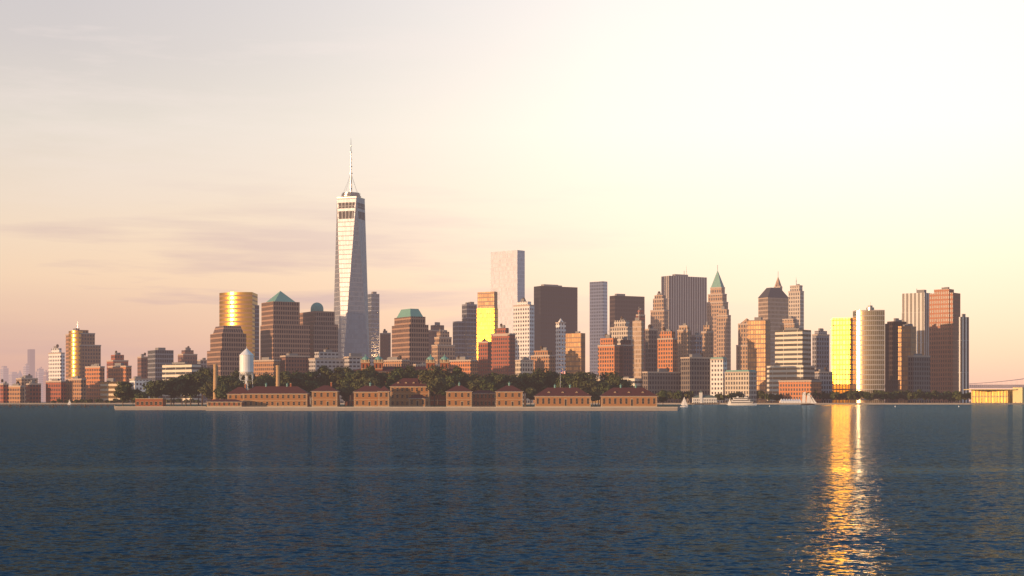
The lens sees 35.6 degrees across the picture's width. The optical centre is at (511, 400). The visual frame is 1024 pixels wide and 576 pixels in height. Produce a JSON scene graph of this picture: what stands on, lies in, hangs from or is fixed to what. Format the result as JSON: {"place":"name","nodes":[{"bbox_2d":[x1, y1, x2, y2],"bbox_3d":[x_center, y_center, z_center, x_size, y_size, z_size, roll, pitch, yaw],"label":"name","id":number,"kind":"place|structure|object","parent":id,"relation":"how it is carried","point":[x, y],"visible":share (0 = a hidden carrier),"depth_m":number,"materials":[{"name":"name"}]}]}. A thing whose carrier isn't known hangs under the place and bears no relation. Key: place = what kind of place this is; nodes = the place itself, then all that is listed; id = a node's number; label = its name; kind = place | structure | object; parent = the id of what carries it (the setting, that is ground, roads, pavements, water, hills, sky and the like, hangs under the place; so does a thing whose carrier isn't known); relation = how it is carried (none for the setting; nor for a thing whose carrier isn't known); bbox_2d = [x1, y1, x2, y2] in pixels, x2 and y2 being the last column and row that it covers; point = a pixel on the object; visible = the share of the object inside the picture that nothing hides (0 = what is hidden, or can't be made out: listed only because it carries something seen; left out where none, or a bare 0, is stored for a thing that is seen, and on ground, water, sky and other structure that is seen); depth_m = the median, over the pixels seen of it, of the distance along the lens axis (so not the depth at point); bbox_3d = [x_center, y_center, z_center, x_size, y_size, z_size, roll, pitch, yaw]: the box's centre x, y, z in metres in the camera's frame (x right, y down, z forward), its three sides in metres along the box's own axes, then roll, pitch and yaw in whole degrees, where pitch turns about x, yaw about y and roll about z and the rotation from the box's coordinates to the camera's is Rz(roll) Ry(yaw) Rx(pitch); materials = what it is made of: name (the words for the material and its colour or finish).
{"place":"outdoors","nodes":[
{"label":"outdoors","id":0,"kind":"place"},
{"bbox_2d":[114,405,679,410],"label":"seawall","id":1,"kind":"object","parent":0,"point":[430,408],"depth_m":1000.00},
{"bbox_2d":[113,381,132,405],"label":"tree","id":2,"kind":"object","parent":1,"relation":"on","point":[122,389],"visible":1,"depth_m":1108.47,"materials":[{"name":"green plant"}]},
{"bbox_2d":[135,398,165,405],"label":"building","id":3,"kind":"structure","parent":1,"relation":"on","point":[150,401],"depth_m":1090.00,"materials":[{"name":"brown brick"}]},
{"bbox_2d":[152,379,171,397],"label":"tree","id":4,"kind":"object","parent":1,"relation":"on","point":[159,387],"visible":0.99,"depth_m":1125.89,"materials":[{"name":"green plant"}]},
{"bbox_2d":[167,378,184,405],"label":"tree","id":5,"kind":"object","parent":1,"relation":"on","point":[176,384],"visible":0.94,"depth_m":1136.70,"materials":[{"name":"green plant"}]},
{"bbox_2d":[186,372,210,405],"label":"tree","id":6,"kind":"object","parent":1,"relation":"on","point":[200,380],"visible":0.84,"depth_m":1146.15,"materials":[{"name":"green plant"}]},
{"bbox_2d":[207,399,243,406],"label":"laundry","id":7,"kind":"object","parent":1,"relation":"on","point":[225,403],"visible":0.98,"depth_m":1011.99,"materials":[{"name":"stone"}]},
{"bbox_2d":[239,346,253,388],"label":"water tower","id":8,"kind":"structure","parent":1,"relation":"on","point":[246,355],"depth_m":1146.03,"materials":[{"name":"white metal"}]},
{"bbox_2d":[242,383,310,406],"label":"brick building","id":9,"kind":"structure","parent":1,"relation":"on","point":[277,396],"depth_m":1022.00,"materials":[{"name":"brick"}]},
{"bbox_2d":[301,371,320,405],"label":"tree","id":10,"kind":"object","parent":1,"relation":"on","point":[311,383],"visible":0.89,"depth_m":1167.10,"materials":[{"name":"green plant"}]},
{"bbox_2d":[313,365,333,386],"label":"tree","id":11,"kind":"object","parent":1,"relation":"on","point":[324,374],"visible":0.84,"depth_m":1176.84,"materials":[{"name":"green plant"}]},
{"bbox_2d":[311,382,340,406],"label":"brick house","id":12,"kind":"structure","parent":1,"relation":"on","point":[325,396],"depth_m":1022.00,"materials":[{"name":"brick"}]},
{"bbox_2d":[351,370,368,389],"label":"tree","id":13,"kind":"object","parent":1,"relation":"on","point":[358,376],"visible":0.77,"depth_m":1115.89,"materials":[{"name":"green plant"}]},
{"bbox_2d":[353,383,380,406],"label":"brick house","id":14,"kind":"structure","parent":1,"relation":"on","point":[365,396],"depth_m":1024.00,"materials":[{"name":"brick"}]},
{"bbox_2d":[377,386,390,406],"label":"brick house","id":15,"kind":"structure","parent":1,"relation":"on","point":[383,396],"depth_m":1012.00,"materials":[{"name":"brick"}]},
{"bbox_2d":[345,354,465,405],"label":"domed building","id":16,"kind":"structure","parent":1,"relation":"on","point":[365,362],"depth_m":1304.60,"materials":[{"name":"red brick"}]},
{"bbox_2d":[389,377,429,406],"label":"brick building","id":17,"kind":"structure","parent":1,"relation":"on","point":[403,390],"depth_m":1065.00,"materials":[{"name":"brick"}]},
{"bbox_2d":[418,365,450,406],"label":"tree","id":18,"kind":"object","parent":1,"relation":"on","point":[434,383],"visible":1,"depth_m":1046.95,"materials":[{"name":"green plant"}]},
{"bbox_2d":[445,383,472,406],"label":"brick house","id":19,"kind":"structure","parent":1,"relation":"on","point":[458,395],"depth_m":1012.00,"materials":[{"name":"brick"}]},
{"bbox_2d":[472,390,495,406],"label":"brick building","id":20,"kind":"structure","parent":1,"relation":"on","point":[483,398],"depth_m":1030.00,"materials":[{"name":"brick"}]},
{"bbox_2d":[495,383,523,406],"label":"brick house","id":21,"kind":"structure","parent":1,"relation":"on","point":[508,395],"depth_m":1012.00,"materials":[{"name":"brick"}]},
{"bbox_2d":[527,368,553,392],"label":"tree","id":22,"kind":"object","parent":1,"relation":"on","point":[540,379],"visible":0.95,"depth_m":1156.38,"materials":[{"name":"green plant"}]},
{"bbox_2d":[533,385,590,406],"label":"brick building","id":23,"kind":"structure","parent":1,"relation":"on","point":[562,397],"depth_m":1012.00,"materials":[{"name":"brick"}]},
{"bbox_2d":[599,385,656,406],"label":"brick building","id":24,"kind":"structure","parent":1,"relation":"on","point":[628,397],"depth_m":1012.00,"materials":[{"name":"brick"}]},
{"bbox_2d":[0,404,1023,575],"bbox_3d":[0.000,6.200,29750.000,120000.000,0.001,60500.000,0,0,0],"label":"harbour water","id":25,"kind":"structure","parent":0,"point":[761,490],"depth_m":109.18,"materials":[{"name":"blue liquid"}]},
{"bbox_2d":[0,402,1023,404],"bbox_3d":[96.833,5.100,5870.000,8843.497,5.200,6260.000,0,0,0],"label":"seawall","id":26,"kind":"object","parent":25,"relation":"in","point":[934,403],"depth_m":2754.99,"materials":[{"name":"grey concrete"}]},
{"bbox_2d":[8,381,23,402],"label":"building","id":27,"kind":"structure","parent":26,"relation":"on","point":[16,393],"depth_m":2939.93,"materials":[{"name":"beige brick"}]},
{"bbox_2d":[26,380,40,402],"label":"building","id":28,"kind":"structure","parent":26,"relation":"on","point":[33,391],"depth_m":2955.76,"materials":[{"name":"red brick"}]},
{"bbox_2d":[46,379,65,402],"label":"building","id":29,"kind":"structure","parent":26,"relation":"on","point":[55,389],"depth_m":2951.10,"materials":[{"name":"red brick"}]},
{"bbox_2d":[48,344,64,380],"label":"high-rise building","id":30,"kind":"structure","parent":26,"relation":"on","point":[56,363],"depth_m":3510.39,"materials":[{"name":"beige concrete"}]},
{"bbox_2d":[65,376,85,402],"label":"building","id":31,"kind":"structure","parent":26,"relation":"on","point":[75,387],"depth_m":2946.68,"materials":[{"name":"beige brick"}]},
{"bbox_2d":[65,321,100,378],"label":"skyscraper","id":32,"kind":"structure","parent":26,"relation":"on","point":[90,352],"depth_m":3264.66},
{"bbox_2d":[69,331,82,378],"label":"glass bay","id":33,"kind":"object","parent":32,"relation":"attached to","point":[74,350],"visible":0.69,"depth_m":3241.62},
{"bbox_2d":[85,364,104,402],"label":"building","id":34,"kind":"structure","parent":26,"relation":"on","point":[94,375],"depth_m":3011.89,"materials":[{"name":"orange brick"}]},
{"bbox_2d":[100,378,123,402],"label":"building","id":35,"kind":"structure","parent":26,"relation":"on","point":[107,388],"depth_m":2965.98,"materials":[{"name":"beige concrete"}]},
{"bbox_2d":[107,363,131,381],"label":"building","id":36,"kind":"structure","parent":26,"relation":"on","point":[119,372],"depth_m":3032.59,"materials":[{"name":"orange brick"}]},
{"bbox_2d":[137,353,147,378],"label":"building","id":37,"kind":"structure","parent":26,"relation":"on","point":[142,365],"depth_m":3204.39,"materials":[{"name":"concrete"}]},
{"bbox_2d":[148,348,173,397],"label":"building","id":38,"kind":"structure","parent":26,"relation":"on","point":[158,358],"depth_m":3159.61,"materials":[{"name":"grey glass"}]},
{"bbox_2d":[162,362,200,402],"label":"building","id":39,"kind":"structure","parent":26,"relation":"on","point":[174,369],"depth_m":3007.02,"materials":[{"name":"grey"}]},
{"bbox_2d":[178,346,196,363],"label":"building","id":40,"kind":"structure","parent":26,"relation":"on","point":[188,355],"depth_m":3310.99,"materials":[{"name":"brown brick"}]},
{"bbox_2d":[207,326,245,400],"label":"high-rise building","id":41,"kind":"structure","parent":26,"relation":"on","point":[227,346],"depth_m":3014.88,"materials":[{"name":"beige concrete"}]},
{"bbox_2d":[219,292,257,359],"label":"skyscraper","id":42,"kind":"structure","parent":26,"relation":"on","point":[236,308],"depth_m":3303.47,"materials":[{"name":"gold glass"}]},
{"bbox_2d":[253,356,280,377],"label":"building","id":43,"kind":"structure","parent":26,"relation":"on","point":[264,365],"depth_m":2940.17,"materials":[{"name":"beige brick"}]},
{"bbox_2d":[260,291,309,359],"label":"skyscraper","id":44,"kind":"structure","parent":26,"relation":"on","point":[283,331],"depth_m":3070.72,"materials":[{"name":"brown stone"}]},
{"bbox_2d":[280,351,309,373],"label":"building","id":45,"kind":"structure","parent":26,"relation":"on","point":[290,362],"depth_m":2946.74,"materials":[{"name":"brown brick"}]},
{"bbox_2d":[300,302,337,357],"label":"skyscraper","id":46,"kind":"structure","parent":26,"relation":"on","point":[323,328],"depth_m":3114.30,"materials":[{"name":"brown stone"}]},
{"bbox_2d":[308,347,343,402],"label":"building","id":47,"kind":"structure","parent":26,"relation":"on","point":[330,359],"depth_m":2936.37,"materials":[{"name":"concrete"}]},
{"bbox_2d":[334,145,369,357],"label":"skyscraper","id":48,"kind":"structure","parent":26,"relation":"on","point":[351,303],"depth_m":3220.32,"materials":[{"name":"grey glass"}]},
{"bbox_2d":[343,353,375,402],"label":"building","id":49,"kind":"structure","parent":26,"relation":"on","point":[352,361],"depth_m":2939.30,"materials":[{"name":"concrete"}]},
{"bbox_2d":[368,292,378,356],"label":"skyscraper","id":50,"kind":"structure","parent":26,"relation":"on","point":[373,309],"depth_m":3555.10,"materials":[{"name":"grey glass"}]},
{"bbox_2d":[380,329,390,359],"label":"high-rise building","id":51,"kind":"structure","parent":26,"relation":"on","point":[385,345],"depth_m":3255.23,"materials":[{"name":"brick"}]},
{"bbox_2d":[392,309,427,363],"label":"skyscraper","id":52,"kind":"structure","parent":26,"relation":"on","point":[410,335],"depth_m":3015.10,"materials":[{"name":"brown stone"}]},
{"bbox_2d":[428,322,443,356],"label":"high-rise building","id":53,"kind":"structure","parent":26,"relation":"on","point":[432,332],"depth_m":3359.07,"materials":[{"name":"brick"}]},
{"bbox_2d":[431,327,454,363],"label":"high-rise building","id":54,"kind":"structure","parent":26,"relation":"on","point":[442,346],"depth_m":3190.67,"materials":[{"name":"beige"}]},
{"bbox_2d":[449,355,477,375],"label":"building","id":55,"kind":"structure","parent":26,"relation":"on","point":[466,365],"depth_m":2961.98,"materials":[{"name":"beige"}]},
{"bbox_2d":[453,302,476,359],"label":"skyscraper","id":56,"kind":"structure","parent":26,"relation":"on","point":[465,336],"depth_m":3327.16,"materials":[{"name":"grey glass"}]},
{"bbox_2d":[478,339,490,376],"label":"high-rise building","id":57,"kind":"structure","parent":26,"relation":"on","point":[484,356],"depth_m":3005.84,"materials":[{"name":"red"}]},
{"bbox_2d":[478,292,496,308],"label":"gold glass tower","id":58,"kind":"structure","parent":26,"relation":"on","point":[487,299],"depth_m":3501.00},
{"bbox_2d":[477,308,497,359],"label":"gold glass tower","id":59,"kind":"structure","parent":58,"relation":"attached to","point":[487,322],"depth_m":3489.56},
{"bbox_2d":[491,323,515,402],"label":"high-rise building","id":60,"kind":"structure","parent":26,"relation":"on","point":[502,350],"depth_m":3071.65,"materials":[{"name":"red"}]},
{"bbox_2d":[491,250,524,332],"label":"skyscraper","id":61,"kind":"structure","parent":26,"relation":"on","point":[508,277],"depth_m":3618.10,"materials":[{"name":"silver glass"}]},
{"bbox_2d":[513,298,534,359],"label":"skyscraper","id":62,"kind":"structure","parent":26,"relation":"on","point":[524,324],"depth_m":3280.16,"materials":[{"name":"beige"}]},
{"bbox_2d":[515,357,533,402],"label":"residential building","id":63,"kind":"structure","parent":26,"relation":"on","point":[524,365],"depth_m":2947.75,"materials":[{"name":"concrete"}]},
{"bbox_2d":[531,346,554,402],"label":"residential building","id":64,"kind":"structure","parent":26,"relation":"on","point":[544,358],"depth_m":2971.39,"materials":[{"name":"beige brick"}]},
{"bbox_2d":[534,284,577,371],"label":"skyscraper","id":65,"kind":"structure","parent":26,"relation":"on","point":[553,304],"depth_m":3568.18,"materials":[{"name":"black glass"}]},
{"bbox_2d":[556,319,565,374],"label":"skyscraper","id":66,"kind":"structure","parent":26,"relation":"on","point":[560,344],"depth_m":3224.84,"materials":[{"name":"beige"}]},
{"bbox_2d":[566,331,584,373],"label":"high-rise building","id":67,"kind":"structure","parent":26,"relation":"on","point":[575,352],"depth_m":3008.38,"materials":[{"name":"grey"}]},
{"bbox_2d":[590,281,606,374],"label":"skyscraper","id":68,"kind":"structure","parent":26,"relation":"on","point":[598,310],"depth_m":3763.30,"materials":[{"name":"grey glass"}]},
{"bbox_2d":[598,325,619,376],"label":"orange brick building","id":69,"kind":"structure","parent":26,"relation":"on","point":[608,354],"depth_m":2970.48,"materials":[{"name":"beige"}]},
{"bbox_2d":[610,316,632,344],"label":"beige stone building","id":70,"kind":"structure","parent":26,"relation":"on","point":[620,329],"depth_m":3172.56,"materials":[{"name":"beige"}]},
{"bbox_2d":[620,336,632,377],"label":"dark brick building","id":71,"kind":"structure","parent":26,"relation":"on","point":[626,358],"depth_m":2995.57,"materials":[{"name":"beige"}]},
{"bbox_2d":[610,294,644,326],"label":"black building","id":72,"kind":"structure","parent":26,"relation":"on","point":[626,307],"depth_m":3535.34,"materials":[{"name":"brown glass"}]},
{"bbox_2d":[633,313,643,377],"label":"skyscraper","id":73,"kind":"structure","parent":26,"relation":"on","point":[638,347],"depth_m":3065.46,"materials":[{"name":"grey"}]},
{"bbox_2d":[645,324,657,371],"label":"dark building","id":74,"kind":"structure","parent":26,"relation":"on","point":[651,350],"depth_m":3015.29,"materials":[{"name":"stone"}]},
{"bbox_2d":[650,291,668,337],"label":"art deco building","id":75,"kind":"structure","parent":26,"relation":"on","point":[659,316],"depth_m":3469.36,"materials":[{"name":"beige"}]},
{"bbox_2d":[642,367,680,402],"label":"low building","id":76,"kind":"structure","parent":26,"relation":"on","point":[660,379],"depth_m":2917.42,"materials":[{"name":"stone"}]},
{"bbox_2d":[657,327,677,371],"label":"high-rise building","id":77,"kind":"structure","parent":26,"relation":"on","point":[667,348],"depth_m":2968.87,"materials":[{"name":"brick"}]},
{"bbox_2d":[661,266,706,337],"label":"skyscraper","id":78,"kind":"structure","parent":26,"relation":"on","point":[686,296],"depth_m":3674.15,"materials":[{"name":"silver metal"}]},
{"bbox_2d":[677,323,690,371],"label":"ornate building","id":79,"kind":"structure","parent":26,"relation":"on","point":[684,340],"depth_m":3067.68,"materials":[{"name":"beige stone"}]},
{"bbox_2d":[689,391,718,403],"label":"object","id":80,"kind":"structure","parent":26,"relation":"on","point":[700,398],"depth_m":2800.00,"materials":[{"name":"beige"}]},
{"bbox_2d":[701,322,713,356],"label":"high-rise building","id":81,"kind":"structure","parent":26,"relation":"on","point":[707,333],"depth_m":3116.09,"materials":[{"name":"stone"}]},
{"bbox_2d":[706,265,727,356],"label":"skyscraper","id":82,"kind":"structure","parent":26,"relation":"on","point":[717,297],"depth_m":3534.13,"materials":[{"name":"beige stone"}]},
{"bbox_2d":[717,306,730,369],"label":"tan building","id":83,"kind":"structure","parent":26,"relation":"on","point":[723,333],"depth_m":3406.89,"materials":[{"name":"stone"}]},
{"bbox_2d":[724,370,756,402],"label":"building","id":84,"kind":"structure","parent":26,"relation":"on","point":[744,382],"depth_m":2874.15,"materials":[{"name":"stone"}]},
{"bbox_2d":[736,318,748,369],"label":"skyscraper","id":85,"kind":"structure","parent":26,"relation":"on","point":[742,355],"depth_m":3135.05,"materials":[{"name":"beige stone"}]},
{"bbox_2d":[748,317,769,402],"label":"skyscraper","id":86,"kind":"structure","parent":26,"relation":"on","point":[758,345],"depth_m":3077.01,"materials":[{"name":"grey"}]},
{"bbox_2d":[758,288,788,365],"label":"skyscraper","id":87,"kind":"structure","parent":26,"relation":"on","point":[773,306],"depth_m":3431.64,"materials":[{"name":"beige glass"}]},
{"bbox_2d":[767,328,814,402],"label":"high-rise building","id":88,"kind":"structure","parent":26,"relation":"on","point":[792,353],"depth_m":3021.73,"materials":[{"name":"grey concrete"}]},
{"bbox_2d":[788,280,803,329],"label":"exchange building","id":89,"kind":"structure","parent":26,"relation":"on","point":[796,302],"depth_m":3527.81,"materials":[{"name":"stone"}]},
{"bbox_2d":[778,379,821,402],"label":"building","id":90,"kind":"structure","parent":26,"relation":"on","point":[792,389],"depth_m":2870.37,"materials":[{"name":"orange brick"}]},
{"bbox_2d":[812,328,829,371],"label":"high-rise building","id":91,"kind":"structure","parent":26,"relation":"on","point":[820,348],"depth_m":3117.51,"materials":[{"name":"beige concrete"}]},
{"bbox_2d":[815,367,832,402],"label":"building","id":92,"kind":"structure","parent":26,"relation":"on","point":[826,378],"depth_m":2908.65,"materials":[{"name":"grey stone"}]},
{"bbox_2d":[832,318,852,402],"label":"skyscraper","id":93,"kind":"structure","parent":26,"relation":"on","point":[842,349],"depth_m":2969.20,"materials":[{"name":"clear glass"}]},
{"bbox_2d":[853,305,884,402],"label":"skyscraper","id":94,"kind":"structure","parent":26,"relation":"on","point":[869,349],"depth_m":2901.83,"materials":[{"name":"beige glass"}]},
{"bbox_2d":[885,318,906,402],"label":"brown building","id":95,"kind":"structure","parent":26,"relation":"on","point":[891,356],"depth_m":3015.07,"materials":[{"name":"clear glass"}]},
{"bbox_2d":[898,319,915,402],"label":"brown building","id":96,"kind":"structure","parent":26,"relation":"on","point":[906,340],"depth_m":3012.93,"materials":[{"name":"orange glass"}]},
{"bbox_2d":[902,289,931,355],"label":"skyscraper","id":97,"kind":"structure","parent":26,"relation":"on","point":[915,309],"depth_m":3130.29,"materials":[{"name":"silver concrete"}]},
{"bbox_2d":[908,353,929,402],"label":"building","id":98,"kind":"structure","parent":26,"relation":"on","point":[918,371],"depth_m":2958.75,"materials":[{"name":"stone"}]},
{"bbox_2d":[929,287,959,402],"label":"skyscraper","id":99,"kind":"structure","parent":26,"relation":"on","point":[944,308],"depth_m":3072.28,"materials":[{"name":"brown stone"}]},
{"bbox_2d":[958,314,968,402],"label":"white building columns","id":100,"kind":"structure","parent":26,"relation":"on","point":[963,352],"depth_m":3004.34,"materials":[{"name":"grey concrete"}]},
{"bbox_2d":[964,387,1023,402],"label":"whitehall ferry terminal","id":101,"kind":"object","parent":26,"relation":"on","point":[1015,395],"visible":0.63,"depth_m":2798.27,"materials":[{"name":"yellow glass"}]},
{"bbox_2d":[0,0,1023,400],"label":"sky","id":102,"kind":"structure","parent":0,"point":[159,159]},
{"bbox_2d":[680,353,726,402],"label":"building","id":103,"kind":"structure","parent":0,"point":[695,373],"depth_m":2911.79,"materials":[{"name":"beige concrete"}]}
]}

